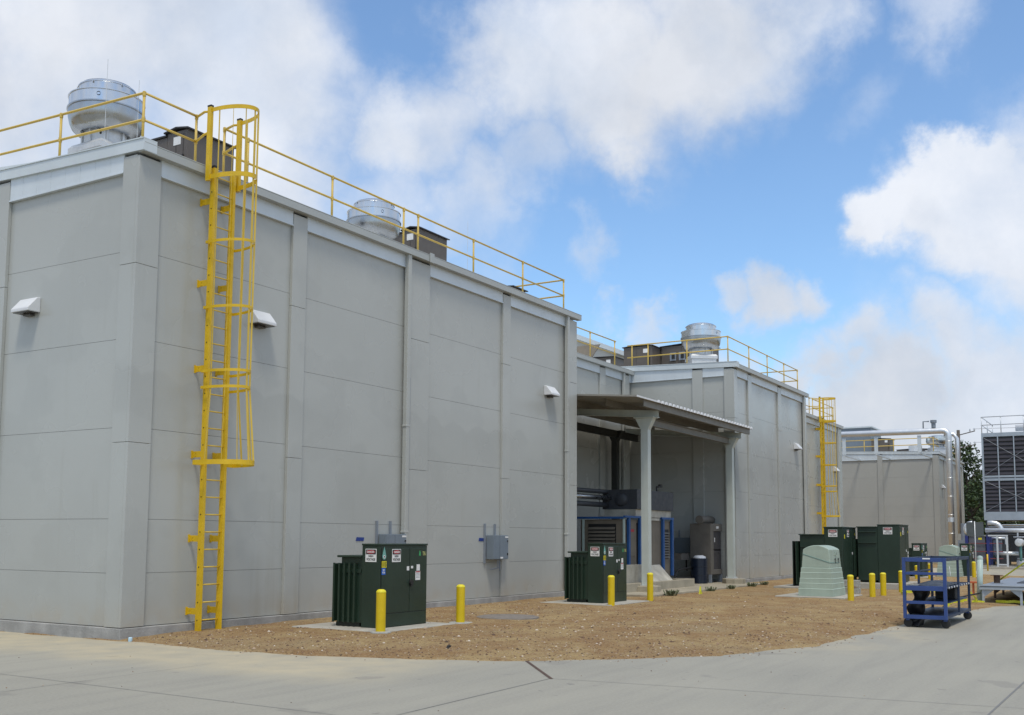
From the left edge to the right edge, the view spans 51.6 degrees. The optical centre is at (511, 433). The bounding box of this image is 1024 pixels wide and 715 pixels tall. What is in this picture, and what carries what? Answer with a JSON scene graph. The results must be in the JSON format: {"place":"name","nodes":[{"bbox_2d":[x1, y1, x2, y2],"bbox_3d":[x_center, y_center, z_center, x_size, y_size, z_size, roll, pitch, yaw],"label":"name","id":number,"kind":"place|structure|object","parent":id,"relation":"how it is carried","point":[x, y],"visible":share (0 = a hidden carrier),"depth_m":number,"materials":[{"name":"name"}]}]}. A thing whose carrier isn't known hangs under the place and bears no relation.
{"place":"outdoors","nodes":[
{"label":"outdoors","id":0,"kind":"place"},
{"bbox_2d":[0,163,623,358],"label":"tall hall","id":1,"kind":"structure","parent":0,"point":[602,353],"depth_m":68.38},
{"bbox_2d":[0,568,1023,714],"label":"pavement","id":2,"kind":"structure","parent":0,"point":[962,665],"depth_m":12.69,"materials":[{"name":"concrete"}]},
{"bbox_2d":[0,136,581,639],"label":"building","id":3,"kind":"structure","parent":2,"relation":"on","point":[466,436],"depth_m":20.01,"materials":[{"name":"concrete"}]},
{"bbox_2d":[11,297,40,316],"bbox_3d":[-8.810,-2.304,19.189,0.500,0.325,0.250,-3,-7,31],"label":"wall light","id":4,"kind":"object","parent":3,"relation":"attached to","point":[30,307],"visible":1,"depth_m":19.12,"materials":[{"name":"white paint"}]},
{"bbox_2d":[0,91,197,160],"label":"guardrail","id":5,"kind":"object","parent":3,"relation":"on","point":[143,120],"visible":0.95,"depth_m":19.48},
{"bbox_2d":[104,66,107,143],"bbox_3d":[-7.370,-5.892,19.222,0.009,1.900,0.008,-3,-7,31],"label":"lightning rod","id":6,"kind":"object","parent":3,"relation":"on","point":[106,99],"visible":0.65,"depth_m":19.23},
{"bbox_2d":[66,78,145,153],"bbox_3d":[-7.873,-5.626,20.505,1.438,2.342,1.438,-3,-7,31],"label":"roof fan","id":7,"kind":"object","parent":3,"relation":"on","point":[88,92],"visible":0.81,"depth_m":20.07},
{"bbox_2d":[151,126,235,171],"bbox_3d":[-7.252,-5.486,23.240,1.870,1.880,1.470,-3,-7,31],"label":"air handler","id":8,"kind":"object","parent":3,"relation":"on","point":[177,144],"visible":0.25,"depth_m":22.60,"materials":[{"name":"grey metal"}]},
{"bbox_2d":[185,104,259,630],"bbox_3d":[-5.161,-1.223,19.002,1.514,9.452,1.089,-3,-7,31],"label":"caged ladder","id":9,"kind":"object","parent":3,"relation":"attached to","point":[212,174],"visible":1,"depth_m":18.91,"materials":[{"name":"metal"}]},
{"bbox_2d":[250,309,276,328],"bbox_3d":[-4.768,-2.193,20.276,0.250,0.325,0.500,-3,-7,31],"label":"wall light","id":10,"kind":"object","parent":3,"relation":"attached to","point":[262,320],"visible":0.84,"depth_m":20.21,"materials":[{"name":"white paint"}]},
{"bbox_2d":[346,198,400,239],"bbox_3d":[-3.611,-4.926,27.581,1.430,2.318,1.430,-1,-6,14],"label":"roof fan","id":11,"kind":"object","parent":3,"relation":"on","point":[380,208],"visible":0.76,"depth_m":27.11},
{"bbox_2d":[375,521,405,543],"bbox_3d":[-2.667,2.521,23.346,0.285,1.200,0.780,-3,-7,31],"label":"junction box","id":12,"kind":"object","parent":3,"relation":"attached to","point":[390,538],"visible":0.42,"depth_m":23.14,"materials":[{"name":"grey metal"}]},
{"bbox_2d":[386,535,405,543],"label":"door","id":13,"kind":"structure","parent":12,"relation":"in","point":[390,539],"depth_m":23.29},
{"bbox_2d":[222,127,564,307],"bbox_3d":[-10.173,-4.279,31.000,19.182,1.140,13.805,-3,-7,31],"label":"guardrail","id":14,"kind":"object","parent":3,"relation":"on","point":[332,198],"visible":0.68,"depth_m":24.77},
{"bbox_2d":[395,226,449,260],"bbox_3d":[-2.848,-4.771,30.241,1.550,1.880,1.510,-3,-7,31],"label":"air handler","id":15,"kind":"object","parent":3,"relation":"on","point":[428,247],"visible":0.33,"depth_m":29.70,"materials":[{"name":"grey metal"}]},
{"bbox_2d":[483,524,507,570],"bbox_3d":[-0.405,2.904,27.101,0.285,1.200,0.780,-3,-7,31],"label":"junction box","id":16,"kind":"object","parent":3,"relation":"attached to","point":[495,546],"visible":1,"depth_m":26.88,"materials":[{"name":"grey metal"}]},
{"bbox_2d":[493,536,507,558],"bbox_3d":[-0.278,2.896,27.060,0.024,0.590,0.710,-3,-7,31],"label":"door","id":17,"kind":"structure","parent":16,"relation":"in","point":[500,543],"depth_m":27.03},
{"bbox_2d":[544,385,559,397],"bbox_3d":[1.139,-1.192,30.081,0.250,0.325,0.500,-3,-7,31],"label":"wall light","id":18,"kind":"object","parent":3,"relation":"attached to","point":[550,392],"visible":1,"depth_m":29.94,"materials":[{"name":"white paint"}]},
{"bbox_2d":[376,589,385,631],"bbox_3d":[-2.269,3.116,18.319,0.176,0.856,0.176,-3,-7,31],"label":"bollard","id":19,"kind":"object","parent":2,"relation":"on","point":[380,610],"visible":0.95,"depth_m":18.26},
{"bbox_2d":[456,584,464,621],"bbox_3d":[-0.993,3.331,20.424,0.176,0.856,0.176,-3,-7,31],"label":"bollard","id":20,"kind":"object","parent":2,"relation":"on","point":[460,602],"visible":0.91,"depth_m":20.36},
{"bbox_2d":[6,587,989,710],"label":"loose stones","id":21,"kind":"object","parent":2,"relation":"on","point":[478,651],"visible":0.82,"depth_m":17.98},
{"bbox_2d":[577,352,633,550],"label":"setback building","id":22,"kind":"structure","parent":2,"relation":"on","point":[596,376],"depth_m":39.55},
{"bbox_2d":[577,344,599,356],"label":"rooftop hvac unit","id":23,"kind":"object","parent":22,"relation":"on","point":[584,350],"visible":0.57,"depth_m":42.11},
{"bbox_2d":[577,327,615,364],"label":"guardrail","id":24,"kind":"object","parent":22,"relation":"on","point":[590,332],"visible":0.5,"depth_m":40.34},
{"bbox_2d":[608,575,614,605],"bbox_3d":[2.447,3.912,26.111,0.176,0.856,0.176,-3,-7,31],"label":"bollard","id":25,"kind":"object","parent":2,"relation":"on","point":[611,589],"visible":0.94,"depth_m":26.05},
{"bbox_2d":[647,573,652,600],"bbox_3d":[3.690,4.134,28.292,0.176,0.856,0.176,-3,-7,31],"label":"bollard","id":26,"kind":"object","parent":2,"relation":"on","point":[649,586],"visible":0.94,"depth_m":28.23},
{"bbox_2d":[621,361,808,581],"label":"second building","id":27,"kind":"structure","parent":2,"relation":"on","point":[771,492],"depth_m":41.47,"materials":[{"name":"concrete"}]},
{"bbox_2d":[593,356,623,366],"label":"air handler","id":28,"kind":"object","parent":27,"relation":"on","point":[619,361],"visible":0.08,"depth_m":49.32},
{"bbox_2d":[622,345,660,365],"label":"air handler","id":29,"kind":"object","parent":27,"relation":"on","point":[640,350],"visible":0.48,"depth_m":46.26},
{"bbox_2d":[675,530,689,570],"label":"wall box","id":30,"kind":"object","parent":27,"relation":"attached to","point":[682,545],"visible":0.66,"depth_m":40.39,"materials":[{"name":"grey metal"}]},
{"bbox_2d":[660,343,719,364],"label":"air handler","id":31,"kind":"object","parent":27,"relation":"on","point":[669,349],"visible":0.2,"depth_m":46.45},
{"bbox_2d":[681,322,720,362],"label":"roof fan","id":32,"kind":"object","parent":27,"relation":"on","point":[699,330],"visible":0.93,"depth_m":42.37},
{"bbox_2d":[627,336,797,388],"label":"guardrail","id":33,"kind":"object","parent":27,"relation":"on","point":[727,349],"visible":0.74,"depth_m":42.46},
{"bbox_2d":[794,443,801,450],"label":"wall light","id":34,"kind":"object","parent":27,"relation":"attached to","point":[797,447],"visible":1,"depth_m":46.75,"materials":[{"name":"white paint"}]},
{"bbox_2d":[806,412,843,533],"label":"third building","id":35,"kind":"structure","parent":2,"relation":"on","point":[814,479],"depth_m":58.05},
{"bbox_2d":[806,400,833,422],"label":"guardrail","id":36,"kind":"object","parent":35,"relation":"on","point":[821,408],"visible":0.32,"depth_m":61.72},
{"bbox_2d":[809,397,839,533],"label":"caged ladder","id":37,"kind":"object","parent":35,"relation":"attached to","point":[821,429],"visible":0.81,"depth_m":57.40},
{"bbox_2d":[847,575,853,600],"bbox_3d":[9.220,4.241,28.845,0.176,0.813,0.176,-3,-7,31],"label":"bollard","id":38,"kind":"object","parent":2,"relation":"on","point":[850,586],"visible":0.93,"depth_m":28.79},
{"bbox_2d":[869,573,875,596],"bbox_3d":[10.436,4.433,30.679,0.176,0.805,0.176,-3,-7,31],"label":"bollard","id":39,"kind":"object","parent":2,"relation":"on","point":[872,591],"visible":0.96,"depth_m":30.62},
{"bbox_2d":[902,556,971,628],"bbox_3d":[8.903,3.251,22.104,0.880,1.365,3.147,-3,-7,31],"label":"stock cart","id":40,"kind":"object","parent":2,"relation":"on","point":[945,613],"visible":0.96,"depth_m":20.98,"materials":[{"name":"metal"}]},
{"bbox_2d":[907,590,929,614],"bbox_3d":[8.097,3.314,21.081,0.438,0.574,0.246,-3,-7,31],"label":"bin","id":41,"kind":"object","parent":40,"relation":"hanging from","point":[918,608],"visible":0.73,"depth_m":21.09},
{"bbox_2d":[912,619,924,625],"bbox_3d":[8.059,3.734,21.068,0.245,0.150,0.430,-5,-8,42],"label":"mat end","id":42,"kind":"object","parent":40,"relation":"hanging from","point":[918,622],"visible":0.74,"depth_m":20.92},
{"bbox_2d":[918,580,956,586],"bbox_3d":[8.705,3.061,21.749,0.620,0.116,2.001,-3,-7,31],"label":"black mat","id":43,"kind":"object","parent":40,"relation":"on","point":[934,583],"visible":0.78,"depth_m":21.32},
{"bbox_2d":[935,587,956,598],"bbox_3d":[9.243,3.377,22.506,0.400,0.243,0.500,-3,-7,31],"label":"black case","id":44,"kind":"object","parent":40,"relation":"on","point":[951,593],"visible":0.5,"depth_m":22.26,"materials":[{"name":"plastic"}]},
{"bbox_2d":[972,561,975,576],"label":"bollard","id":45,"kind":"object","parent":2,"relation":"on","point":[973,569],"visible":0.91,"depth_m":47.61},
{"bbox_2d":[966,521,983,570],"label":"sign","id":46,"kind":"object","parent":2,"relation":"on","point":[974,528],"visible":0.94,"depth_m":60.77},
{"bbox_2d":[977,556,982,600],"bbox_3d":[12.899,4.008,29.203,0.205,1.303,0.160,-3,-7,31],"label":"pale post","id":47,"kind":"object","parent":2,"relation":"on","point":[979,571],"visible":0.86,"depth_m":29.16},
{"bbox_2d":[978,578,1023,605],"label":"steel platform","id":48,"kind":"structure","parent":2,"relation":"on","point":[1015,586],"depth_m":28.57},
{"bbox_2d":[991,575,1002,583],"bbox_3d":[13.767,4.120,30.076,0.340,0.235,0.340,-3,-7,31],"label":"steel stub","id":49,"kind":"object","parent":48,"relation":"on","point":[996,578],"visible":1,"depth_m":30.00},
{"bbox_2d":[1000,562,1023,579],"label":"caution tape","id":50,"kind":"object","parent":48,"relation":"on","point":[1012,571],"visible":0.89,"depth_m":29.49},
{"bbox_2d":[996,600,1023,603],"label":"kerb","id":51,"kind":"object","parent":2,"relation":"on","point":[1005,601],"visible":1,"depth_m":28.43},
{"bbox_2d":[0,0,1023,523],"label":"sky","id":52,"kind":"structure","parent":0,"point":[835,188],"materials":[{"name":"blue"}]},
{"bbox_2d":[2,572,1023,660],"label":"dirt ground","id":53,"kind":"structure","parent":0,"point":[894,598],"depth_m":19.07,"materials":[{"name":"soil"}]},
{"bbox_2d":[292,622,454,631],"bbox_3d":[-2.549,3.641,19.721,2.100,0.182,2.230,-3,-7,31],"label":"concrete pad","id":54,"kind":"object","parent":53,"relation":"on","point":[327,625],"visible":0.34,"depth_m":19.22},
{"bbox_2d":[332,543,427,627],"bbox_3d":[-2.447,2.806,19.818,1.150,1.505,1.470,-3,-7,31],"label":"transformer","id":55,"kind":"object","parent":54,"relation":"on","point":[397,572],"visible":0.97,"depth_m":19.32,"materials":[{"name":"metal"}]},
{"bbox_2d":[381,548,409,612],"bbox_3d":[-2.126,2.672,19.331,0.011,1.160,0.830,-3,-7,31],"label":"door","id":56,"kind":"structure","parent":55,"relation":"in","point":[395,581],"depth_m":19.34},
{"bbox_2d":[386,548,426,626],"bbox_3d":[-1.969,2.814,19.544,0.049,1.400,1.380,-3,-7,31],"label":"door","id":57,"kind":"structure","parent":55,"relation":"in","point":[417,588],"depth_m":19.83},
{"bbox_2d":[370,631,390,633],"bbox_3d":[-2.278,3.459,18.280,0.362,0.105,0.349,-3,-7,31],"label":"grout footing","id":58,"kind":"object","parent":53,"relation":"on","point":[375,632],"visible":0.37,"depth_m":18.15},
{"bbox_2d":[476,614,538,619],"bbox_3d":[-0.089,3.794,21.874,1.320,0.090,1.320,-3,-7,31],"label":"manhole cover","id":59,"kind":"object","parent":53,"relation":"on","point":[511,616],"visible":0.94,"depth_m":21.61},
{"bbox_2d":[540,600,647,605],"bbox_3d":[2.167,4.431,27.452,2.000,0.182,2.350,-3,-7,31],"label":"concrete pad","id":60,"kind":"object","parent":53,"relation":"on","point":[606,604],"visible":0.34,"depth_m":26.89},
{"bbox_2d":[564,543,626,602],"bbox_3d":[2.196,3.594,27.545,1.150,1.505,1.470,-3,-7,31],"label":"transformer","id":61,"kind":"object","parent":60,"relation":"on","point":[591,570],"visible":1,"depth_m":27.01,"materials":[{"name":"metal"}]},
{"bbox_2d":[603,547,617,592],"bbox_3d":[2.518,3.461,27.058,0.011,1.160,0.830,-3,-7,31],"label":"door","id":62,"kind":"structure","parent":61,"relation":"in","point":[611,567],"depth_m":27.03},
{"bbox_2d":[603,546,626,602],"bbox_3d":[2.675,3.603,27.271,0.049,1.400,1.380,-3,-7,31],"label":"door","id":63,"kind":"structure","parent":61,"relation":"in","point":[622,573],"depth_m":27.59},
{"bbox_2d":[663,589,678,595],"bbox_3d":[4.617,4.590,30.639,0.461,0.219,0.382,2,-6,-13],"label":"weed","id":64,"kind":"object","parent":53,"relation":"on","point":[670,593],"visible":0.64,"depth_m":30.56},
{"bbox_2d":[627,582,760,596],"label":"canopy slab","id":65,"kind":"structure","parent":53,"relation":"on","point":[696,587],"depth_m":34.04,"materials":[{"name":"beige concrete"}]},
{"bbox_2d":[577,487,611,506],"bbox_3d":[2.033,3.191,33.026,0.680,3.300,2.992,-4,-7,38],"label":"pipe run","id":66,"kind":"object","parent":65,"relation":"on","point":[592,496],"visible":0.32,"depth_m":33.38,"materials":[{"name":"metal"}]},
{"bbox_2d":[577,515,673,575],"bbox_3d":[3.659,3.884,34.871,2.010,2.300,3.950,-3,-7,31],"label":"generator","id":67,"kind":"object","parent":65,"relation":"on","point":[615,529],"visible":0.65,"depth_m":33.54,"materials":[{"name":"metal"}]},
{"bbox_2d":[603,484,672,517],"bbox_3d":[4.192,2.218,35.159,1.220,1.120,3.100,-3,-7,31],"label":"silencer","id":68,"kind":"object","parent":67,"relation":"on","point":[627,502],"visible":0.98,"depth_m":34.04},
{"bbox_2d":[638,585,660,591],"bbox_3d":[4.100,4.694,32.091,0.776,0.190,0.776,-3,-7,31],"label":"post footing","id":69,"kind":"object","parent":65,"relation":"on","point":[656,588],"visible":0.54,"depth_m":31.76,"materials":[{"name":"beige concrete"}]},
{"bbox_2d":[626,564,641,582],"bbox_3d":[3.755,4.296,32.310,0.040,0.620,1.750,-3,-7,31],"label":"side panel","id":70,"kind":"object","parent":69,"relation":"on","point":[634,573],"visible":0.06,"depth_m":32.23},
{"bbox_2d":[577,394,752,585],"bbox_3d":[4.182,2.003,36.084,4.935,5.945,10.430,-3,-7,31],"label":"canopy","id":71,"kind":"object","parent":69,"relation":"on","point":[646,416],"visible":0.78,"depth_m":35.13,"materials":[{"name":"metal"}]},
{"bbox_2d":[627,578,694,592],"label":"containment kerb","id":72,"kind":"structure","parent":65,"relation":"on","point":[674,583],"depth_m":34.03,"materials":[{"name":"beige concrete"}]},
{"bbox_2d":[652,565,672,580],"bbox_3d":[4.620,4.479,34.114,0.497,0.500,1.749,-3,-7,31],"label":"loose panel","id":73,"kind":"object","parent":72,"relation":"on","point":[659,572],"visible":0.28,"depth_m":34.35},
{"bbox_2d":[674,515,721,582],"bbox_3d":[6.879,4.245,39.105,1.164,2.450,1.950,-3,-7,31],"label":"electrical cabinet","id":74,"kind":"object","parent":65,"relation":"on","point":[705,536],"visible":0.87,"depth_m":38.90,"materials":[{"name":"grey metal"}]},
{"bbox_2d":[691,555,707,583],"bbox_3d":[6.749,4.880,38.211,0.624,1.010,0.624,-3,-7,31],"label":"steel drum","id":75,"kind":"object","parent":65,"relation":"on","point":[699,571],"visible":0.98,"depth_m":37.95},
{"bbox_2d":[674,567,694,578],"bbox_3d":[5.989,4.936,37.319,0.275,0.435,1.908,-3,-7,31],"label":"hose","id":76,"kind":"object","parent":75,"relation":"attached to","point":[677,570],"visible":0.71,"depth_m":37.53,"materials":[{"name":"rubber"}]},
{"bbox_2d":[722,578,745,583],"bbox_3d":[8.032,5.331,38.329,0.776,0.190,0.776,-3,-7,31],"label":"post footing","id":77,"kind":"object","parent":65,"relation":"on","point":[733,581],"visible":0.94,"depth_m":38.02,"materials":[{"name":"beige concrete"}]},
{"bbox_2d":[774,584,846,587],"bbox_3d":[10.647,5.373,36.749,2.340,0.230,2.800,-3,-7,31],"label":"concrete pad","id":78,"kind":"object","parent":53,"relation":"on","point":[788,586],"visible":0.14,"depth_m":36.05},
{"bbox_2d":[792,527,856,586],"bbox_3d":[10.857,4.293,36.692,1.676,2.130,2.190,-3,-7,31],"label":"transformer","id":79,"kind":"object","parent":78,"relation":"on","point":[841,539],"visible":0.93,"depth_m":36.11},
{"bbox_2d":[843,530,851,579],"bbox_3d":[11.412,4.167,36.035,0.011,1.800,1.117,-3,-7,31],"label":"door","id":80,"kind":"structure","parent":79,"relation":"in","point":[847,555],"depth_m":35.99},
{"bbox_2d":[851,530,856,579],"bbox_3d":[11.882,4.246,36.814,0.011,1.800,0.636,-3,-7,31],"label":"door","id":81,"kind":"structure","parent":79,"relation":"in","point":[853,536],"depth_m":36.69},
{"bbox_2d":[775,592,862,598],"bbox_3d":[8.982,4.808,30.954,1.970,0.200,2.200,-3,-7,31],"label":"concrete pad","id":82,"kind":"object","parent":53,"relation":"on","point":[796,595],"visible":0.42,"depth_m":30.22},
{"bbox_2d":[798,545,845,596],"bbox_3d":[9.036,3.975,30.913,0.999,1.450,1.419,-3,-7,31],"label":"pullbox cabinet","id":83,"kind":"object","parent":82,"relation":"on","point":[821,573],"visible":1,"depth_m":30.41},
{"bbox_2d":[845,587,860,593],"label":"concrete block","id":84,"kind":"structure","parent":53,"relation":"on","point":[857,590],"depth_m":32.32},
{"bbox_2d":[844,580,860,586],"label":"concrete block","id":85,"kind":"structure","parent":84,"relation":"on","point":[856,583],"depth_m":32.44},
{"bbox_2d":[880,572,886,595],"bbox_3d":[11.048,4.523,31.520,0.176,0.796,0.176,-3,-7,31],"label":"bollard","id":86,"kind":"object","parent":53,"relation":"on","point":[883,592],"visible":0.94,"depth_m":31.46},
{"bbox_2d":[854,581,917,589],"bbox_3d":[13.087,5.344,36.923,1.650,0.352,2.800,-3,-7,31],"label":"concrete pad","id":87,"kind":"object","parent":53,"relation":"on","point":[889,586],"visible":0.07,"depth_m":35.82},
{"bbox_2d":[853,524,909,582],"bbox_3d":[12.914,4.176,37.158,1.656,1.980,1.940,-3,-7,31],"label":"transformer","id":88,"kind":"object","parent":87,"relation":"on","point":[878,549],"visible":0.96,"depth_m":36.53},
{"bbox_2d":[899,527,905,569],"bbox_3d":[13.484,4.054,36.547,0.011,1.650,0.962,-3,-7,31],"label":"door","id":89,"kind":"structure","parent":88,"relation":"in","point":[902,538],"depth_m":36.47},
{"bbox_2d":[905,528,909,571],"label":"door","id":90,"kind":"structure","parent":88,"relation":"in","point":[906,529],"depth_m":37.21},
{"bbox_2d":[898,570,902,591],"bbox_3d":[12.409,4.752,33.759,0.176,0.796,0.176,-3,-7,31],"label":"bollard","id":91,"kind":"object","parent":53,"relation":"on","point":[900,579],"visible":0.63,"depth_m":33.71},
{"bbox_2d":[909,543,927,576],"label":"transformer","id":92,"kind":"object","parent":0,"point":[917,549],"visible":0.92,"depth_m":47.92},
{"bbox_2d":[922,545,925,569],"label":"door","id":93,"kind":"structure","parent":92,"relation":"in","point":[923,563],"depth_m":48.10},
{"bbox_2d":[959,543,973,575],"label":"transformer","id":94,"kind":"object","parent":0,"point":[966,549],"visible":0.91,"depth_m":48.95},
{"bbox_2d":[969,545,972,570],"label":"door","id":95,"kind":"structure","parent":94,"relation":"in","point":[971,557],"depth_m":49.11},
{"bbox_2d":[928,562,1016,568],"bbox_3d":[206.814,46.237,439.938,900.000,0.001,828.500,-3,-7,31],"label":"rough ground","id":96,"kind":"structure","parent":0,"point":[935,565],"depth_m":76.49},
{"bbox_2d":[841,420,961,544],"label":"silver pipe","id":97,"kind":"object","parent":96,"relation":"on","point":[947,433],"visible":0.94,"depth_m":75.53,"materials":[{"name":"grey metal"}]},
{"bbox_2d":[842,451,964,562],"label":"building","id":98,"kind":"structure","parent":96,"relation":"on","point":[903,487],"depth_m":81.48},
{"bbox_2d":[840,426,880,450],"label":"plant room","id":99,"kind":"object","parent":98,"relation":"on","point":[856,444],"visible":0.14,"depth_m":90.08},
{"bbox_2d":[870,438,892,450],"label":"air handler","id":100,"kind":"object","parent":98,"relation":"on","point":[884,444],"visible":0.45,"depth_m":87.05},
{"bbox_2d":[841,437,954,453],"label":"guardrail","id":101,"kind":"object","parent":98,"relation":"on","point":[893,445],"visible":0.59,"depth_m":81.97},
{"bbox_2d":[909,445,921,450],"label":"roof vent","id":102,"kind":"object","parent":98,"relation":"on","point":[913,447],"visible":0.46,"depth_m":83.42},
{"bbox_2d":[926,435,945,453],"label":"roof fan","id":103,"kind":"object","parent":98,"relation":"on","point":[940,442],"visible":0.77,"depth_m":82.42},
{"bbox_2d":[958,523,965,546],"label":"vent stack","id":104,"kind":"object","parent":96,"relation":"on","point":[963,534],"visible":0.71,"depth_m":73.47,"materials":[{"name":"grey metal"}]},
{"bbox_2d":[952,428,975,460],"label":"utility pole","id":105,"kind":"object","parent":96,"relation":"on","point":[958,434],"visible":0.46,"depth_m":102.50,"materials":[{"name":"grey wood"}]},
{"bbox_2d":[952,439,983,524],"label":"tree","id":106,"kind":"object","parent":96,"relation":"on","point":[968,459],"visible":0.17,"depth_m":118.42,"materials":[{"name":"green plant"}]},
{"bbox_2d":[964,479,990,536],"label":"tree","id":107,"kind":"object","parent":96,"relation":"on","point":[976,505],"visible":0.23,"depth_m":110.43,"materials":[{"name":"green plant"}]},
{"bbox_2d":[970,456,1021,534],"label":"tree","id":108,"kind":"object","parent":96,"relation":"on","point":[980,475],"visible":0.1,"depth_m":115.16,"materials":[{"name":"green plant"}]},
{"bbox_2d":[978,489,1023,523],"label":"tree","id":109,"kind":"object","parent":96,"relation":"on","point":[1012,522],"visible":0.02,"depth_m":110.46,"materials":[{"name":"green plant"}]},
{"bbox_2d":[983,565,1023,568],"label":"equipment plinth","id":110,"kind":"structure","parent":96,"relation":"on","point":[1001,567],"depth_m":65.30,"materials":[{"name":"concrete"}]},
{"bbox_2d":[965,535,1002,564],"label":"heat exchanger","id":111,"kind":"object","parent":110,"relation":"on","point":[984,546],"visible":0.64,"depth_m":66.03,"materials":[{"name":"metal"}]},
{"bbox_2d":[963,521,1023,566],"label":"pipe rack","id":112,"kind":"object","parent":110,"relation":"on","point":[1006,553],"visible":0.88,"depth_m":66.67,"materials":[{"name":"grey metal"}]},
{"bbox_2d":[981,431,1023,564],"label":"cooling tower","id":113,"kind":"structure","parent":0,"point":[1003,472],"depth_m":71.28,"materials":[{"name":"grey metal"}]},
{"bbox_2d":[981,415,1023,432],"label":"guardrail","id":114,"kind":"object","parent":113,"relation":"on","point":[1000,424],"visible":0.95,"depth_m":71.67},
{"bbox_2d":[1015,425,1022,430],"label":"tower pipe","id":115,"kind":"object","parent":113,"relation":"on","point":[1018,427],"visible":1,"depth_m":72.65,"materials":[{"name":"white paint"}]},
{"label":"concrete pad","id":116,"kind":"object","parent":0,"visible":0},
{"bbox_2d":[937,545,963,576],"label":"pullbox cabinet","id":117,"kind":"object","parent":116,"relation":"on","point":[949,550],"visible":0.65,"depth_m":48.35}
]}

